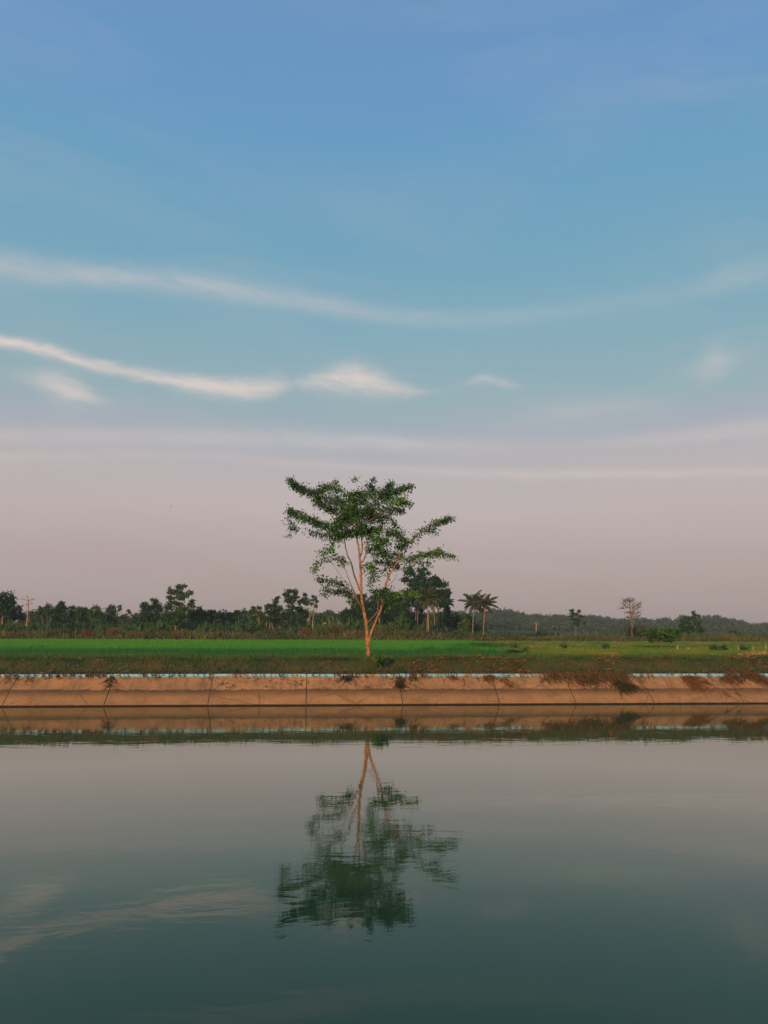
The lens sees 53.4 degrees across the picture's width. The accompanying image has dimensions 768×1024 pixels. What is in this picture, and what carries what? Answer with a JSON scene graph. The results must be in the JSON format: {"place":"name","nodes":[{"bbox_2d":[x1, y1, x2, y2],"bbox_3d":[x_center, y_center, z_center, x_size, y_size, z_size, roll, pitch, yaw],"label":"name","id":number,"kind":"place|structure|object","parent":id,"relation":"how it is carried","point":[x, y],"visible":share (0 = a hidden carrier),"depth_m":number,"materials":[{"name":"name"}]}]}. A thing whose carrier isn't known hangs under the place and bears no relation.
{"place":"outdoors","nodes":[
{"label":"outdoors","id":0,"kind":"place"},
{"bbox_2d":[0,638,766,641],"bbox_3d":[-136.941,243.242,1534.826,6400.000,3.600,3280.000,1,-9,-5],"label":"ground","id":1,"kind":"structure","parent":0,"point":[400,640],"depth_m":147.81,"materials":[{"name":"green plant"}]},
{"bbox_2d":[0,590,17,624],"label":"broad tree","id":2,"kind":"object","parent":1,"relation":"on","point":[7,603],"visible":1,"depth_m":143.31,"materials":[{"name":"green plant"}]},
{"bbox_2d":[9,603,26,624],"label":"tree","id":3,"kind":"object","parent":1,"relation":"on","point":[16,616],"visible":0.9,"depth_m":146.84,"materials":[{"name":"green plant"}]},
{"bbox_2d":[22,597,34,627],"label":"dead tree","id":4,"kind":"object","parent":1,"relation":"on","point":[26,625],"visible":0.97,"depth_m":141.56,"materials":[{"name":"wood"}]},
{"bbox_2d":[36,606,43,622],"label":"thin tree","id":5,"kind":"object","parent":1,"relation":"on","point":[39,611],"visible":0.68,"depth_m":164.40,"materials":[{"name":"green plant"}]},
{"bbox_2d":[40,603,53,620],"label":"hazy tree","id":6,"kind":"object","parent":1,"relation":"on","point":[47,612],"visible":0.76,"depth_m":162.80,"materials":[{"name":"green plant"}]},
{"bbox_2d":[49,601,70,638],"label":"bushy tree","id":7,"kind":"object","parent":1,"relation":"on","point":[61,617],"visible":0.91,"depth_m":139.68,"materials":[{"name":"green plant"}]},
{"bbox_2d":[69,605,74,623],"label":"yellow tree","id":8,"kind":"object","parent":1,"relation":"on","point":[72,608],"visible":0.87,"depth_m":144.24,"materials":[{"name":"green plant"}]},
{"bbox_2d":[73,605,90,624],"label":"round tree","id":9,"kind":"object","parent":1,"relation":"on","point":[80,614],"visible":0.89,"depth_m":157.20,"materials":[{"name":"green plant"}]},
{"bbox_2d":[81,628,93,636],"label":"rusty shrub","id":10,"kind":"object","parent":1,"relation":"on","point":[84,633],"visible":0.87,"depth_m":130.06,"materials":[{"name":"brown plant"}]},
{"bbox_2d":[87,604,107,624],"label":"tree","id":11,"kind":"object","parent":1,"relation":"on","point":[94,614],"visible":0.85,"depth_m":153.95,"materials":[{"name":"green plant"}]},
{"bbox_2d":[103,604,118,624],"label":"hazy tree","id":12,"kind":"object","parent":1,"relation":"on","point":[112,610],"visible":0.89,"depth_m":178.34,"materials":[{"name":"green plant"}]},
{"bbox_2d":[104,627,123,635],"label":"dry shrub","id":13,"kind":"object","parent":1,"relation":"on","point":[112,630],"visible":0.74,"depth_m":133.41,"materials":[{"name":"brown plant"}]},
{"bbox_2d":[128,630,159,638],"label":"dry shrub","id":14,"kind":"object","parent":1,"relation":"on","point":[137,634],"visible":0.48,"depth_m":131.28,"materials":[{"name":"brown plant"}]},
{"bbox_2d":[136,598,164,626],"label":"double tree","id":15,"kind":"object","parent":1,"relation":"on","point":[155,606],"visible":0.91,"depth_m":144.98,"materials":[{"name":"green plant"}]},
{"bbox_2d":[159,583,196,630],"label":"tall leafy tree","id":16,"kind":"object","parent":1,"relation":"on","point":[180,614],"visible":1,"depth_m":138.82,"materials":[{"name":"green plant"}]},
{"bbox_2d":[170,631,186,637],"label":"dry shrub","id":17,"kind":"object","parent":1,"relation":"on","point":[176,634],"visible":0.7,"depth_m":131.20,"materials":[{"name":"brown plant"}]},
{"bbox_2d":[186,608,200,623],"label":"leaning tree","id":18,"kind":"object","parent":1,"relation":"on","point":[194,616],"visible":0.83,"depth_m":147.44,"materials":[{"name":"green plant"}]},
{"bbox_2d":[195,605,207,624],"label":"leaning tree","id":19,"kind":"object","parent":1,"relation":"on","point":[199,610],"visible":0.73,"depth_m":149.91,"materials":[{"name":"green plant"}]},
{"bbox_2d":[200,609,210,622],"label":"slender tree","id":20,"kind":"object","parent":1,"relation":"on","point":[207,618],"visible":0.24,"depth_m":159.51,"materials":[{"name":"green plant"}]},
{"bbox_2d":[207,609,221,623],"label":"slender tree","id":21,"kind":"object","parent":1,"relation":"on","point":[213,614],"visible":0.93,"depth_m":150.52,"materials":[{"name":"green plant"}]},
{"bbox_2d":[217,610,226,623],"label":"slender tree","id":22,"kind":"object","parent":1,"relation":"on","point":[222,618],"visible":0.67,"depth_m":158.82,"materials":[{"name":"green plant"}]},
{"bbox_2d":[225,612,236,624],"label":"slender tree","id":23,"kind":"object","parent":1,"relation":"on","point":[231,617],"visible":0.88,"depth_m":155.22,"materials":[{"name":"green plant"}]},
{"bbox_2d":[232,609,243,621],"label":"slender tree","id":24,"kind":"object","parent":1,"relation":"on","point":[239,614],"visible":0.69,"depth_m":156.49,"materials":[{"name":"green plant"}]},
{"bbox_2d":[241,608,249,621],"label":"blue tree","id":25,"kind":"object","parent":1,"relation":"on","point":[244,614],"visible":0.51,"depth_m":168.41,"materials":[{"name":"grey plant"}]},
{"bbox_2d":[3,607,490,631],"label":"wood","id":26,"kind":"object","parent":1,"relation":"on","point":[331,614],"depth_m":185.78,"materials":[{"name":"green plant"}]},
{"bbox_2d":[239,620,262,633],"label":"green shrub","id":27,"kind":"object","parent":1,"relation":"on","point":[243,627],"visible":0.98,"depth_m":140.76,"materials":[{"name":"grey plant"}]},
{"bbox_2d":[245,605,263,627],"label":"crooked tree","id":28,"kind":"object","parent":1,"relation":"on","point":[252,612],"visible":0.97,"depth_m":146.96,"materials":[{"name":"green plant"}]},
{"bbox_2d":[262,603,273,629],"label":"sparse tree","id":29,"kind":"object","parent":1,"relation":"on","point":[268,611],"visible":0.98,"depth_m":145.32,"materials":[{"name":"green plant"}]},
{"bbox_2d":[269,596,283,628],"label":"stepped tree","id":30,"kind":"object","parent":1,"relation":"on","point":[276,614],"visible":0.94,"depth_m":147.48,"materials":[{"name":"green plant"}]},
{"bbox_2d":[279,588,299,639],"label":"tall tree","id":31,"kind":"object","parent":1,"relation":"on","point":[289,613],"visible":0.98,"depth_m":149.56,"materials":[{"name":"green plant"}]},
{"bbox_2d":[296,592,312,626],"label":"pointed tree","id":32,"kind":"object","parent":1,"relation":"on","point":[304,611],"visible":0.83,"depth_m":151.60,"materials":[{"name":"green plant"}]},
{"bbox_2d":[298,626,312,635],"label":"dry bush","id":33,"kind":"object","parent":1,"relation":"on","point":[303,630],"visible":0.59,"depth_m":137.14,"materials":[{"name":"brown plant"}]},
{"bbox_2d":[308,594,318,631],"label":"white trunk tree","id":34,"kind":"object","parent":1,"relation":"on","point":[312,602],"visible":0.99,"depth_m":145.24,"materials":[{"name":"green plant"}]},
{"bbox_2d":[312,623,352,637],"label":"dry bush","id":35,"kind":"object","parent":1,"relation":"on","point":[335,629],"visible":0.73,"depth_m":137.35,"materials":[{"name":"green plant"}]},
{"bbox_2d":[338,593,385,631],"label":"dense tree","id":36,"kind":"object","parent":1,"relation":"on","point":[353,612],"visible":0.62,"depth_m":149.78,"materials":[{"name":"green plant"}]},
{"bbox_2d":[368,624,395,633],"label":"dry bush","id":37,"kind":"object","parent":1,"relation":"on","point":[385,629],"visible":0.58,"depth_m":138.60,"materials":[{"name":"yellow plant"}]},
{"bbox_2d":[0,673,767,706],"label":"canal wall","id":38,"kind":"structure","parent":1,"relation":"on","point":[229,690],"depth_m":38.57,"materials":[{"name":"concrete"}]},
{"bbox_2d":[1,671,37,685],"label":"dry vine","id":39,"kind":"object","parent":38,"relation":"on","point":[30,678],"visible":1,"depth_m":37.86,"materials":[{"name":"brown plant"}]},
{"bbox_2d":[99,675,123,691],"bbox_3d":[-13.547,8.485,37.940,1.127,0.978,1.342,5,-10,-27],"label":"weed tuft","id":40,"kind":"object","parent":38,"relation":"on","point":[111,678],"visible":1,"depth_m":38.07,"materials":[{"name":"plant"}]},
{"bbox_2d":[339,671,360,685],"bbox_3d":[-1.739,8.516,39.250,1.294,0.809,0.948,-1,-9,9],"label":"weed clump","id":41,"kind":"object","parent":38,"relation":"on","point":[347,678],"visible":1,"depth_m":39.24,"materials":[{"name":"brown plant"}]},
{"bbox_2d":[0,669,767,688],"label":"trailing weeds","id":42,"kind":"object","parent":38,"relation":"on","point":[583,675],"visible":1,"depth_m":40.20,"materials":[{"name":"plant"}]},
{"bbox_2d":[390,671,424,692],"bbox_3d":[1.202,8.750,39.295,2.087,1.050,1.304,1,-9,-5],"label":"weed clump","id":43,"kind":"object","parent":38,"relation":"on","point":[400,684],"visible":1,"depth_m":39.23,"materials":[{"name":"plant"}]},
{"bbox_2d":[483,673,499,685],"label":"weed clump","id":44,"kind":"object","parent":38,"relation":"on","point":[491,677],"visible":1,"depth_m":39.88,"materials":[{"name":"brown plant"}]},
{"bbox_2d":[496,676,518,690],"bbox_3d":[6.377,8.877,39.577,0.893,0.811,1.208,9,-12,-44],"label":"weed clump","id":45,"kind":"object","parent":38,"relation":"on","point":[506,683],"visible":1,"depth_m":39.68,"materials":[{"name":"brown plant"}]},
{"bbox_2d":[578,675,606,691],"bbox_3d":[10.974,8.965,40.093,1.703,0.882,1.108,1,-9,-5],"label":"weed clump","id":46,"kind":"object","parent":38,"relation":"on","point":[582,682],"visible":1,"depth_m":40.07,"materials":[{"name":"brown plant"}]},
{"bbox_2d":[608,679,653,695],"bbox_3d":[12.818,9.200,39.761,2.448,0.972,1.112,-2,-9,15],"label":"weed heap","id":47,"kind":"object","parent":38,"relation":"on","point":[623,687],"visible":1,"depth_m":39.85,"materials":[{"name":"plant"}]},
{"bbox_2d":[681,675,719,694],"bbox_3d":[16.660,9.108,40.402,1.892,1.084,1.388,1,-9,-5],"label":"weed clump","id":48,"kind":"object","parent":38,"relation":"on","point":[694,685],"visible":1,"depth_m":40.50,"materials":[{"name":"brown plant"}]},
{"bbox_2d":[719,676,751,686],"bbox_3d":[18.939,9.057,40.863,2.355,0.725,0.829,1,-9,-5],"label":"weed clump","id":49,"kind":"object","parent":38,"relation":"on","point":[725,679],"visible":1,"depth_m":40.85,"materials":[{"name":"brown plant"}]},
{"bbox_2d":[719,690,751,701],"bbox_3d":[18.240,9.596,39.779,2.171,0.547,0.754,1,-9,-5],"label":"dead twig","id":50,"kind":"object","parent":38,"relation":"on","point":[729,695],"visible":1,"depth_m":39.82,"materials":[{"name":"brown plant"}]},
{"bbox_2d":[0,626,767,641],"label":"undergrowth","id":51,"kind":"object","parent":1,"relation":"on","point":[413,634],"visible":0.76,"depth_m":135.19,"materials":[{"name":"green plant"}]},
{"bbox_2d":[619,623,647,636],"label":"brown bush","id":52,"kind":"object","parent":51,"relation":"on","point":[634,631],"visible":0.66,"depth_m":141.38,"materials":[{"name":"brown plant"}]},
{"bbox_2d":[0,613,767,640],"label":"scrub","id":53,"kind":"object","parent":1,"relation":"on","point":[96,626],"visible":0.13,"depth_m":145.49,"materials":[{"name":"green plant"}]},
{"bbox_2d":[373,591,415,625],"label":"dense tree","id":54,"kind":"object","parent":1,"relation":"on","point":[392,613],"visible":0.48,"depth_m":154.64,"materials":[{"name":"green plant"}]},
{"bbox_2d":[395,608,408,630],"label":"conical bush","id":55,"kind":"object","parent":1,"relation":"on","point":[401,625],"visible":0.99,"depth_m":140.91,"materials":[{"name":"green plant"}]},
{"bbox_2d":[407,608,426,625],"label":"shade tree","id":56,"kind":"object","parent":1,"relation":"on","point":[421,620],"visible":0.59,"depth_m":163.38,"materials":[{"name":"green plant"}]},
{"bbox_2d":[398,567,451,639],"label":"great tree","id":57,"kind":"object","parent":1,"relation":"on","point":[423,581],"visible":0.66,"depth_m":158.19,"materials":[{"name":"green plant"}]},
{"bbox_2d":[412,584,440,632],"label":"coconut palm","id":58,"kind":"object","parent":1,"relation":"on","point":[427,599],"visible":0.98,"depth_m":141.00,"materials":[{"name":"green plant"}]},
{"bbox_2d":[432,607,454,631],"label":"shade tree","id":59,"kind":"object","parent":1,"relation":"on","point":[445,618],"visible":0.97,"depth_m":163.81,"materials":[{"name":"green plant"}]},
{"bbox_2d":[438,592,454,630],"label":"coconut palm","id":60,"kind":"object","parent":1,"relation":"on","point":[446,609],"visible":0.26,"depth_m":166.10,"materials":[{"name":"green plant"}]},
{"bbox_2d":[448,611,461,629],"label":"shade tree","id":61,"kind":"object","parent":1,"relation":"on","point":[456,619],"visible":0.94,"depth_m":165.85,"materials":[{"name":"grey plant"}]},
{"bbox_2d":[457,613,470,631],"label":"round bush","id":62,"kind":"object","parent":1,"relation":"on","point":[464,623],"visible":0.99,"depth_m":148.26,"materials":[{"name":"green plant"}]},
{"bbox_2d":[457,590,485,632],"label":"coconut palm","id":63,"kind":"object","parent":1,"relation":"on","point":[470,598],"visible":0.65,"depth_m":147.84,"materials":[{"name":"green plant"}]},
{"bbox_2d":[469,593,499,633],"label":"coconut palm","id":64,"kind":"object","parent":1,"relation":"on","point":[484,602],"visible":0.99,"depth_m":142.96,"materials":[{"name":"green plant"}]},
{"bbox_2d":[569,609,586,632],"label":"layered tree","id":65,"kind":"object","parent":1,"relation":"on","point":[572,614],"visible":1,"depth_m":167.62,"materials":[{"name":"green plant"}]},
{"bbox_2d":[617,597,642,639],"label":"bare tree","id":66,"kind":"object","parent":1,"relation":"on","point":[633,607],"visible":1,"depth_m":141.37,"materials":[{"name":"grey plant"}]},
{"bbox_2d":[678,616,693,634],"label":"twin tree","id":67,"kind":"object","parent":1,"relation":"on","point":[684,621],"visible":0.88,"depth_m":162.01,"materials":[{"name":"green plant"}]},
{"bbox_2d":[689,611,704,633],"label":"twin tree","id":68,"kind":"object","parent":1,"relation":"on","point":[698,627],"visible":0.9,"depth_m":164.41,"materials":[{"name":"green plant"}]},
{"bbox_2d":[737,651,766,655],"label":"straw heap","id":69,"kind":"object","parent":1,"relation":"on","point":[752,653],"visible":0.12,"depth_m":48.09,"materials":[{"name":"beige plant"}]},
{"bbox_2d":[0,704,767,1023],"bbox_3d":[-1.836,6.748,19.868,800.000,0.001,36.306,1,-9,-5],"label":"water","id":70,"kind":"structure","parent":0,"point":[490,864],"depth_m":11.94,"materials":[{"name":"teal liquid"}]},
{"bbox_2d":[0,651,767,673],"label":"bank","id":71,"kind":"structure","parent":0,"point":[359,664],"depth_m":40.47,"materials":[{"name":"green plant"}]},
{"bbox_2d":[282,475,458,656],"bbox_3d":[-0.812,3.178,45.231,10.629,11.368,4.228,0,-9,0],"label":"lone tree","id":72,"kind":"object","parent":71,"relation":"on","point":[354,512],"visible":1,"depth_m":45.17,"materials":[{"name":"green plant"}]},
{"bbox_2d":[370,654,389,667],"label":"leafy weed","id":73,"kind":"object","parent":71,"relation":"on","point":[376,660],"visible":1,"depth_m":40.12,"materials":[{"name":"green plant"}]},
{"bbox_2d":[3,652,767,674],"bbox_3d":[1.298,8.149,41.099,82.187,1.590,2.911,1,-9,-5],"label":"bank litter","id":74,"kind":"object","parent":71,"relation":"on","point":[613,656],"visible":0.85,"depth_m":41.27,"materials":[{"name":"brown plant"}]},
{"bbox_2d":[507,663,524,673],"bbox_3d":[7.150,8.337,40.901,1.179,0.680,1.291,-1,-9,9],"label":"soil heap","id":75,"kind":"object","parent":71,"relation":"on","point":[515,666],"visible":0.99,"depth_m":40.95,"materials":[{"name":"brown soil"}]},
{"bbox_2d":[0,0,767,624],"label":"sky","id":76,"kind":"structure","parent":0,"point":[504,261],"materials":[{"name":"blue"}]},
{"bbox_2d":[10,640,767,655],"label":"field","id":77,"kind":"structure","parent":0,"point":[515,643],"depth_m":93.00,"materials":[{"name":"plant"}]},
{"bbox_2d":[0,637,544,655],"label":"rice","id":78,"kind":"object","parent":77,"relation":"on","point":[218,647],"visible":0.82,"depth_m":67.75,"materials":[{"name":"green plant"}]},
{"bbox_2d":[503,649,522,653],"bbox_3d":[9.204,9.837,53.949,2.078,0.577,1.976,1,-9,-5],"label":"brush heap","id":79,"kind":"object","parent":77,"relation":"on","point":[514,651],"visible":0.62,"depth_m":53.67,"materials":[{"name":"plant"}]},
{"bbox_2d":[509,642,517,648],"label":"field weed","id":80,"kind":"object","parent":77,"relation":"on","point":[512,645],"visible":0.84,"depth_m":71.29,"materials":[{"name":"green plant"}]},
{"bbox_2d":[520,644,529,651],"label":"field weed","id":81,"kind":"object","parent":77,"relation":"on","point":[524,648],"visible":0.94,"depth_m":59.50,"materials":[{"name":"green plant"}]},
{"bbox_2d":[600,643,609,648],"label":"field weed","id":82,"kind":"object","parent":77,"relation":"on","point":[604,646],"visible":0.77,"depth_m":71.84,"materials":[{"name":"green plant"}]},
{"bbox_2d":[637,626,682,647],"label":"bush","id":83,"kind":"object","parent":77,"relation":"on","point":[653,634],"visible":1,"depth_m":77.45,"materials":[{"name":"green plant"}]},
{"bbox_2d":[708,644,717,649],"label":"field weed","id":84,"kind":"object","parent":77,"relation":"on","point":[713,646],"visible":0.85,"depth_m":67.25,"materials":[{"name":"green plant"}]},
{"bbox_2d":[716,644,729,650],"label":"field weed","id":85,"kind":"object","parent":77,"relation":"on","point":[723,647],"visible":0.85,"depth_m":66.41,"materials":[{"name":"green plant"}]},
{"bbox_2d":[739,644,750,650],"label":"field weed","id":86,"kind":"object","parent":77,"relation":"on","point":[744,648],"visible":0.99,"depth_m":66.71,"materials":[{"name":"green plant"}]},
{"bbox_2d":[307,621,764,634],"bbox_3d":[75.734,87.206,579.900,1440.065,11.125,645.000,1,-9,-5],"label":"hills","id":87,"kind":"structure","parent":0,"point":[511,631],"depth_m":368.32,"materials":[{"name":"plant"}]},
{"bbox_2d":[129,607,767,633],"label":"forest","id":88,"kind":"object","parent":87,"relation":"on","point":[509,619],"visible":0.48,"depth_m":450.17,"materials":[{"name":"green plant"}]}
]}

